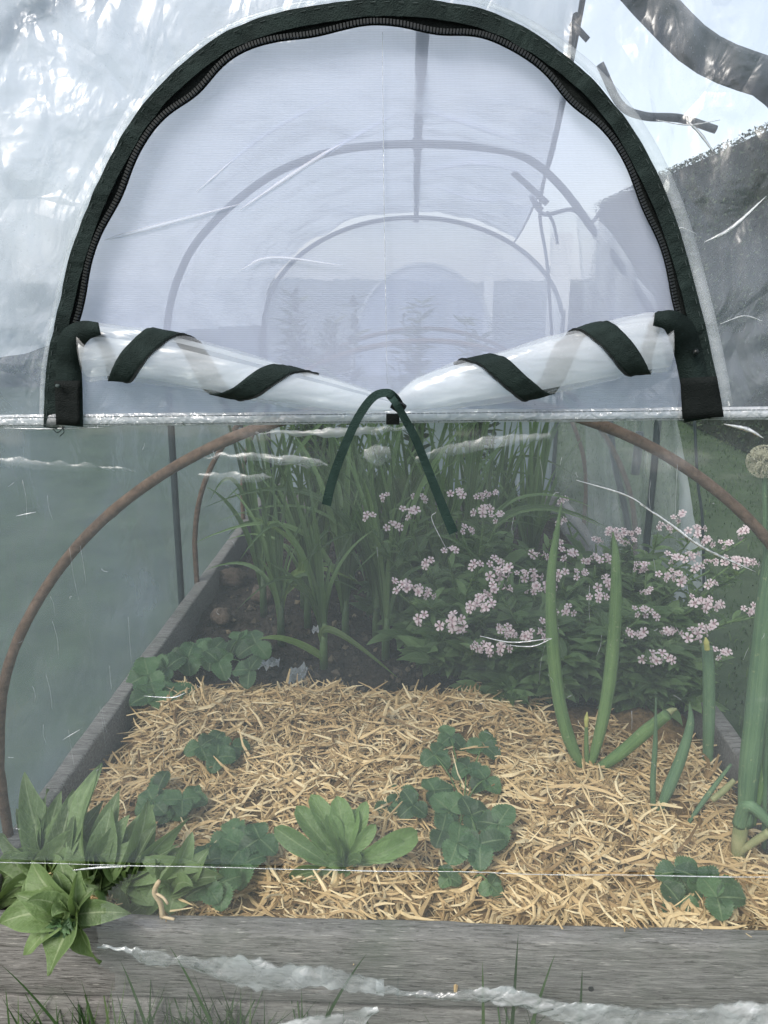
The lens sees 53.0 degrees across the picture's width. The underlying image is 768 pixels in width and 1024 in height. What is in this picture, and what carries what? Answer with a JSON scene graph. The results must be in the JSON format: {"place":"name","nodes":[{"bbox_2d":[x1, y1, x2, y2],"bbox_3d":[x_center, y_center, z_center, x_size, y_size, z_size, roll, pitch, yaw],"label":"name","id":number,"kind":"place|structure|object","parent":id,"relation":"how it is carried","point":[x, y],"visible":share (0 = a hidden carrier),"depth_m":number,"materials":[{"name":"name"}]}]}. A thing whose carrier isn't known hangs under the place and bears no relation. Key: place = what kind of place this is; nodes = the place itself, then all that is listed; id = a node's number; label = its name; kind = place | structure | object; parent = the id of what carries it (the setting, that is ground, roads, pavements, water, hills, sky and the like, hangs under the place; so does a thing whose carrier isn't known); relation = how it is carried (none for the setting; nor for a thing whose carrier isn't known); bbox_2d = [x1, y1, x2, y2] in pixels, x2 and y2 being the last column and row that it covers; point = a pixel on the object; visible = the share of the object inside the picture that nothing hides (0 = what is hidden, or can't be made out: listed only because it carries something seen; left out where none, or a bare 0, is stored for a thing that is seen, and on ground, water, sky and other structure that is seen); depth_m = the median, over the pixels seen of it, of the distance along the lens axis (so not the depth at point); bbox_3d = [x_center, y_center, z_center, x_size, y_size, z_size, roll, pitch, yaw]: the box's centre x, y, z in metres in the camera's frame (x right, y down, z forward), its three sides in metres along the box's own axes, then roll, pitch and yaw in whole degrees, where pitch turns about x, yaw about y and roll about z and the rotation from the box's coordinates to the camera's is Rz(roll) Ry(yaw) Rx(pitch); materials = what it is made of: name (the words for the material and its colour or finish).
{"place":"outdoors","nodes":[
{"label":"outdoors","id":0,"kind":"place"},
{"bbox_2d":[0,385,767,832],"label":"ground","id":1,"kind":"structure","parent":0,"point":[70,483],"depth_m":3.49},
{"bbox_2d":[0,345,49,386],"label":"hedge","id":2,"kind":"object","parent":1,"relation":"on","point":[27,369],"visible":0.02,"depth_m":8.71,"materials":[{"name":"green plant"}]},
{"bbox_2d":[2,941,608,1023],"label":"tall grass","id":3,"kind":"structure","parent":1,"relation":"on","point":[207,1016],"depth_m":1.03,"materials":[{"name":"green plant"}]},
{"bbox_2d":[0,495,767,1023],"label":"raised bed","id":4,"kind":"object","parent":1,"relation":"on","point":[654,975],"visible":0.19,"depth_m":1.03,"materials":[{"name":"grey wood"}]},
{"bbox_2d":[152,879,174,920],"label":"dry stalk","id":5,"kind":"object","parent":4,"relation":"on","point":[157,896],"visible":1,"depth_m":1.02,"materials":[{"name":"beige plant"}]},
{"bbox_2d":[0,417,767,837],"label":"rusty hoop","id":6,"kind":"object","parent":4,"relation":"attached to","point":[742,513],"visible":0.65,"depth_m":1.02,"materials":[{"name":"brown metal"}]},
{"bbox_2d":[240,420,587,524],"bbox_3d":[0.105,-0.198,2.773,1.276,0.914,0.024,1,16,2],"label":"rusty hoop","id":7,"kind":"object","parent":4,"relation":"attached to","point":[582,453],"visible":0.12,"depth_m":2.77,"materials":[{"name":"brown metal"}]},
{"bbox_2d":[192,425,637,583],"bbox_3d":[0.082,-0.020,2.159,1.275,0.914,0.023,1,16,2],"label":"rusty hoop","id":8,"kind":"object","parent":4,"relation":"attached to","point":[612,449],"visible":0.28,"depth_m":2.15,"materials":[{"name":"brown metal"}]},
{"bbox_2d":[100,511,755,925],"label":"soil","id":9,"kind":"structure","parent":4,"relation":"in","point":[374,677],"depth_m":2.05,"materials":[{"name":"brown soil"}]},
{"bbox_2d":[0,762,103,908],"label":"leafy plant","id":10,"kind":"object","parent":9,"relation":"on","point":[45,832],"visible":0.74,"depth_m":1.11,"materials":[{"name":"green plant"}]},
{"bbox_2d":[86,798,214,912],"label":"leafy plant","id":11,"kind":"object","parent":9,"relation":"on","point":[142,842],"visible":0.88,"depth_m":1.09,"materials":[{"name":"green plant"}]},
{"bbox_2d":[121,832,222,915],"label":"leafy plant","id":12,"kind":"object","parent":9,"relation":"on","point":[173,890],"visible":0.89,"depth_m":1.08,"materials":[{"name":"green plant"}]},
{"bbox_2d":[170,630,271,688],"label":"strawberry plant","id":13,"kind":"object","parent":9,"relation":"on","point":[216,655],"visible":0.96,"depth_m":1.78,"materials":[{"name":"green plant"}]},
{"bbox_2d":[210,607,232,625],"bbox_3d":[-0.452,0.287,2.128,0.061,0.046,0.061,1,16,2],"label":"soil clod","id":14,"kind":"object","parent":9,"relation":"on","point":[223,616],"visible":1,"depth_m":2.11,"materials":[{"name":"soil"}]},
{"bbox_2d":[219,567,248,587],"bbox_3d":[-0.474,0.205,2.418,0.095,0.070,0.107,1,16,2],"label":"soil clod","id":15,"kind":"object","parent":9,"relation":"on","point":[231,577],"visible":0.98,"depth_m":2.38,"materials":[{"name":"soil"}]},
{"bbox_2d":[251,584,272,602],"bbox_3d":[-0.356,0.243,2.281,0.077,0.048,0.078,8,18,26],"label":"soil clod","id":16,"kind":"object","parent":9,"relation":"on","point":[255,597],"visible":0.39,"depth_m":2.26,"materials":[{"name":"soil"}]},
{"bbox_2d":[219,420,313,552],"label":"leek plant","id":17,"kind":"object","parent":9,"relation":"on","point":[262,483],"visible":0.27,"depth_m":2.27,"materials":[{"name":"green plant"}]},
{"bbox_2d":[209,417,326,617],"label":"leek plant","id":18,"kind":"object","parent":9,"relation":"on","point":[255,547],"visible":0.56,"depth_m":2.08,"materials":[{"name":"green plant"}]},
{"bbox_2d":[259,658,279,669],"bbox_3d":[-0.279,0.361,1.849,0.060,0.030,0.044,1,16,2],"label":"plastic scrap","id":19,"kind":"object","parent":9,"relation":"on","point":[269,662],"visible":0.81,"depth_m":1.84,"materials":[{"name":"grey plastic"}]},
{"bbox_2d":[207,459,358,646],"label":"leek plant","id":20,"kind":"object","parent":9,"relation":"on","point":[280,590],"visible":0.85,"depth_m":1.94,"materials":[{"name":"green plant"}]},
{"bbox_2d":[228,426,359,628],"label":"leek plant","id":21,"kind":"object","parent":9,"relation":"on","point":[305,580],"visible":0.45,"depth_m":2.01,"materials":[{"name":"green plant"}]},
{"bbox_2d":[195,417,410,635],"bbox_3d":[-0.148,-0.001,1.920,0.448,0.711,0.482,14,21,40],"label":"leek plant","id":22,"kind":"object","parent":9,"relation":"on","point":[344,590],"visible":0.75,"depth_m":1.94,"materials":[{"name":"green plant"}]},
{"bbox_2d":[241,471,395,676],"bbox_3d":[-0.183,0.146,1.818,0.373,0.484,0.279,-5,17,-17],"label":"leek plant","id":23,"kind":"object","parent":9,"relation":"on","point":[318,597],"visible":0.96,"depth_m":1.81,"materials":[{"name":"green plant"}]},
{"bbox_2d":[237,417,413,608],"bbox_3d":[-0.128,-0.012,2.127,0.599,0.616,0.298,-1,16,-3],"label":"leek plant","id":24,"kind":"object","parent":9,"relation":"on","point":[308,504],"visible":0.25,"depth_m":2.15,"materials":[{"name":"green plant"}]},
{"bbox_2d":[286,417,366,560],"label":"bolting plant","id":25,"kind":"object","parent":9,"relation":"on","point":[327,538],"visible":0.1,"depth_m":2.48,"materials":[{"name":"green plant"}]},
{"bbox_2d":[261,417,402,545],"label":"leek plant","id":26,"kind":"object","parent":9,"relation":"on","point":[308,473],"visible":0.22,"depth_m":2.33,"materials":[{"name":"green plant"}]},
{"bbox_2d":[285,417,379,588],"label":"leek plant","id":27,"kind":"object","parent":9,"relation":"on","point":[324,477],"visible":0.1,"depth_m":2.27,"materials":[{"name":"green plant"}]},
{"bbox_2d":[270,417,409,612],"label":"leek plant","id":28,"kind":"object","parent":9,"relation":"on","point":[343,470],"visible":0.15,"depth_m":2.11,"materials":[{"name":"green plant"}]},
{"bbox_2d":[238,421,441,513],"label":"leek plant","id":29,"kind":"object","parent":9,"relation":"on","point":[410,443],"visible":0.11,"depth_m":2.23,"materials":[{"name":"green plant"}]},
{"bbox_2d":[204,418,523,636],"bbox_3d":[-0.054,-0.020,2.000,0.834,0.703,0.326,1,16,2],"label":"leek plant","id":30,"kind":"object","parent":9,"relation":"on","point":[370,578],"visible":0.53,"depth_m":1.95,"materials":[{"name":"green plant"}]},
{"bbox_2d":[295,424,485,644],"bbox_3d":[0.029,0.072,1.903,0.445,0.581,0.412,1,16,2],"label":"leek plant","id":31,"kind":"object","parent":9,"relation":"on","point":[390,501],"visible":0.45,"depth_m":1.89,"materials":[{"name":"green plant"}]},
{"bbox_2d":[309,419,472,660],"bbox_3d":[0.031,0.087,1.790,0.434,0.615,0.206,4,17,12],"label":"leek plant","id":32,"kind":"object","parent":9,"relation":"on","point":[385,586],"visible":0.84,"depth_m":1.82,"materials":[{"name":"green plant"}]},
{"bbox_2d":[325,417,470,535],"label":"leek plant","id":33,"kind":"object","parent":9,"relation":"on","point":[400,486],"visible":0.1,"depth_m":2.04,"materials":[{"name":"green plant"}]},
{"bbox_2d":[349,492,455,624],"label":"flowering plant","id":34,"kind":"object","parent":9,"relation":"on","point":[364,604],"visible":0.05,"depth_m":2.01,"materials":[{"name":"green plant"}]},
{"bbox_2d":[49,669,767,992],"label":"straw mulch","id":35,"kind":"object","parent":9,"relation":"on","point":[573,823],"visible":0.69,"depth_m":1.32,"materials":[{"name":"beige plant"}]},
{"bbox_2d":[0,858,130,975],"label":"leafy plant","id":36,"kind":"object","parent":35,"relation":"on","point":[57,912],"visible":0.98,"depth_m":0.97,"materials":[{"name":"green plant"}]},
{"bbox_2d":[63,768,153,896],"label":"leafy plant","id":37,"kind":"object","parent":35,"relation":"on","point":[108,840],"visible":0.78,"depth_m":1.10,"materials":[{"name":"green plant"}]},
{"bbox_2d":[126,652,194,710],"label":"strawberry plant","id":38,"kind":"object","parent":35,"relation":"on","point":[149,676],"visible":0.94,"depth_m":1.66,"materials":[{"name":"green plant"}]},
{"bbox_2d":[134,770,207,824],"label":"strawberry plant","id":39,"kind":"object","parent":35,"relation":"on","point":[173,804],"visible":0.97,"depth_m":1.27,"materials":[{"name":"green plant"}]},
{"bbox_2d":[184,730,249,773],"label":"strawberry plant","id":40,"kind":"object","parent":35,"relation":"on","point":[218,746],"visible":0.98,"depth_m":1.41,"materials":[{"name":"green plant"}]},
{"bbox_2d":[185,818,278,911],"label":"strawberry plant","id":41,"kind":"object","parent":35,"relation":"on","point":[240,844],"visible":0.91,"depth_m":1.15,"materials":[{"name":"green plant"}]},
{"bbox_2d":[274,794,417,883],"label":"rosette plant","id":42,"kind":"object","parent":35,"relation":"on","point":[340,835],"visible":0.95,"depth_m":1.14,"materials":[{"name":"green plant"}]},
{"bbox_2d":[374,784,427,818],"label":"strawberry plant","id":43,"kind":"object","parent":35,"relation":"on","point":[410,806],"visible":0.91,"depth_m":1.26,"materials":[{"name":"green plant"}]},
{"bbox_2d":[420,724,515,870],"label":"strawberry plant","id":44,"kind":"object","parent":35,"relation":"on","point":[454,839],"visible":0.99,"depth_m":1.26,"materials":[{"name":"green plant"}]},
{"bbox_2d":[438,864,503,897],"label":"strawberry plant","id":45,"kind":"object","parent":35,"relation":"on","point":[490,884],"visible":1,"depth_m":1.13,"materials":[{"name":"green plant"}]},
{"bbox_2d":[650,697,694,813],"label":"onion plant","id":46,"kind":"object","parent":35,"relation":"on","point":[673,777],"visible":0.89,"depth_m":1.28,"materials":[{"name":"green plant"}]},
{"bbox_2d":[654,855,745,921],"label":"strawberry plant","id":47,"kind":"object","parent":35,"relation":"on","point":[725,896],"visible":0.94,"depth_m":1.09,"materials":[{"name":"green plant"}]},
{"bbox_2d":[702,637,714,766],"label":"onion plant","id":48,"kind":"object","parent":35,"relation":"on","point":[708,678],"visible":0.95,"depth_m":1.40,"materials":[{"name":"green plant"}]},
{"bbox_2d":[687,763,735,823],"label":"onion plant","id":49,"kind":"object","parent":35,"relation":"on","point":[722,791],"visible":0.96,"depth_m":1.29,"materials":[{"name":"green plant"}]},
{"bbox_2d":[731,445,767,861],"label":"onion plant","id":50,"kind":"object","parent":35,"relation":"on","point":[750,811],"visible":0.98,"depth_m":1.11,"materials":[{"name":"green plant"}]},
{"bbox_2d":[321,417,503,618],"bbox_3d":[0.027,-0.064,2.102,0.406,0.729,0.549,-7,18,-23],"label":"leek plant","id":51,"kind":"object","parent":9,"relation":"on","point":[378,483],"visible":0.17,"depth_m":2.05,"materials":[{"name":"green plant"}]},
{"bbox_2d":[403,420,435,514],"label":"bolting plant","id":52,"kind":"object","parent":9,"relation":"on","point":[407,437],"visible":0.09,"depth_m":2.64,"materials":[{"name":"green plant"}]},
{"bbox_2d":[362,488,508,648],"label":"flowering plant","id":53,"kind":"object","parent":9,"relation":"on","point":[402,625],"visible":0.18,"depth_m":1.83,"materials":[{"name":"green plant"}]},
{"bbox_2d":[358,418,531,581],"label":"leek plant","id":54,"kind":"object","parent":9,"relation":"on","point":[430,543],"visible":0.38,"depth_m":1.90,"materials":[{"name":"green plant"}]},
{"bbox_2d":[392,489,538,685],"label":"flowering plant","id":55,"kind":"object","parent":9,"relation":"on","point":[465,615],"visible":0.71,"depth_m":1.69,"materials":[{"name":"green plant"}]},
{"bbox_2d":[357,418,586,539],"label":"leek plant","id":56,"kind":"object","parent":9,"relation":"on","point":[466,444],"visible":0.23,"depth_m":2.29,"materials":[{"name":"green plant"}]},
{"bbox_2d":[424,421,529,552],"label":"leek plant","id":57,"kind":"object","parent":9,"relation":"on","point":[488,487],"visible":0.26,"depth_m":2.07,"materials":[{"name":"green plant"}]},
{"bbox_2d":[380,418,573,529],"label":"leek plant","id":58,"kind":"object","parent":9,"relation":"on","point":[456,452],"visible":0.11,"depth_m":2.27,"materials":[{"name":"green plant"}]},
{"bbox_2d":[453,418,502,539],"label":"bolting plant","id":59,"kind":"object","parent":9,"relation":"on","point":[478,429],"visible":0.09,"depth_m":2.50,"materials":[{"name":"green plant"}]},
{"bbox_2d":[402,418,557,572],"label":"leek plant","id":60,"kind":"object","parent":9,"relation":"on","point":[450,475],"visible":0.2,"depth_m":1.97,"materials":[{"name":"green plant"}]},
{"bbox_2d":[414,418,576,566],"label":"leek plant","id":61,"kind":"object","parent":9,"relation":"on","point":[508,490],"visible":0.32,"depth_m":2.25,"materials":[{"name":"green plant"}]},
{"bbox_2d":[425,418,606,571],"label":"leek plant","id":62,"kind":"object","parent":9,"relation":"on","point":[473,467],"visible":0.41,"depth_m":1.90,"materials":[{"name":"green plant"}]},
{"bbox_2d":[477,419,562,541],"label":"leek plant","id":63,"kind":"object","parent":9,"relation":"on","point":[534,435],"visible":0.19,"depth_m":2.39,"materials":[{"name":"green plant"}]},
{"bbox_2d":[453,419,588,554],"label":"leek plant","id":64,"kind":"object","parent":9,"relation":"on","point":[532,540],"visible":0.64,"depth_m":2.14,"materials":[{"name":"green plant"}]},
{"bbox_2d":[478,516,575,599],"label":"flowering plant","id":65,"kind":"object","parent":9,"relation":"on","point":[536,567],"visible":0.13,"depth_m":1.92,"materials":[{"name":"green plant"}]},
{"bbox_2d":[443,562,612,709],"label":"flowering plant","id":66,"kind":"object","parent":9,"relation":"on","point":[525,622],"visible":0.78,"depth_m":1.62,"materials":[{"name":"green plant"}]},
{"bbox_2d":[529,546,637,650],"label":"flowering plant","id":67,"kind":"object","parent":9,"relation":"on","point":[596,593],"visible":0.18,"depth_m":1.75,"materials":[{"name":"green plant"}]},
{"bbox_2d":[544,495,660,597],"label":"flowering plant","id":68,"kind":"object","parent":9,"relation":"on","point":[603,567],"visible":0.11,"depth_m":1.92,"materials":[{"name":"green plant"}]},
{"bbox_2d":[545,502,676,770],"bbox_3d":[0.399,0.271,1.338,0.247,0.572,0.090,1,16,2],"label":"onion plant","id":69,"kind":"object","parent":9,"relation":"on","point":[639,736],"visible":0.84,"depth_m":1.35,"materials":[{"name":"green plant"}]},
{"bbox_2d":[537,599,701,725],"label":"flowering plant","id":70,"kind":"object","parent":9,"relation":"on","point":[590,640],"visible":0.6,"depth_m":1.60,"materials":[{"name":"green plant"}]},
{"bbox_2d":[565,527,733,595],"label":"flowering plant","id":71,"kind":"object","parent":9,"relation":"on","point":[627,554],"visible":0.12,"depth_m":1.90,"materials":[{"name":"green plant"}]},
{"bbox_2d":[564,509,749,598],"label":"flowering plant","id":72,"kind":"object","parent":9,"relation":"on","point":[657,541],"visible":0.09,"depth_m":1.95,"materials":[{"name":"green plant"}]},
{"bbox_2d":[580,591,755,698],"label":"flowering plant","id":73,"kind":"object","parent":9,"relation":"on","point":[658,619],"visible":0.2,"depth_m":1.65,"materials":[{"name":"green plant"}]},
{"bbox_2d":[592,600,754,713],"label":"flowering plant","id":74,"kind":"object","parent":9,"relation":"on","point":[682,653],"visible":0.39,"depth_m":1.59,"materials":[{"name":"green plant"}]},
{"bbox_2d":[602,550,759,629],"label":"flowering plant","id":75,"kind":"object","parent":9,"relation":"on","point":[658,593],"visible":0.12,"depth_m":1.77,"materials":[{"name":"green plant"}]},
{"bbox_2d":[167,0,767,603],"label":"steel hoop tunnel","id":76,"kind":"structure","parent":1,"relation":"on","point":[679,30],"depth_m":0.75,"materials":[{"name":"silver metal"}]},
{"bbox_2d":[0,0,767,1023],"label":"tunnel cover","id":77,"kind":"object","parent":76,"relation":"attached to","point":[408,214],"visible":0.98,"depth_m":0.72,"materials":[{"name":"clear plastic"}]},
{"bbox_2d":[80,26,681,418],"bbox_3d":[-0.006,-0.260,0.715,0.630,0.347,0.011,1,16,2],"label":"net window","id":78,"kind":"structure","parent":77,"relation":"in","point":[513,221],"depth_m":0.72,"materials":[{"name":"white fabric"}]},
{"bbox_2d":[658,122,767,462],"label":"hedge","id":79,"kind":"object","parent":1,"relation":"on","point":[709,196],"visible":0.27,"depth_m":5.42,"materials":[{"name":"green plant"}]},
{"bbox_2d":[505,417,767,725],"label":"lawn grass","id":80,"kind":"structure","parent":0,"point":[696,517],"depth_m":4.18,"materials":[{"name":"green plant"}]},
{"bbox_2d":[574,0,767,174],"label":"sky","id":81,"kind":"structure","parent":0,"point":[645,75],"materials":[{"name":"white"}]}
]}

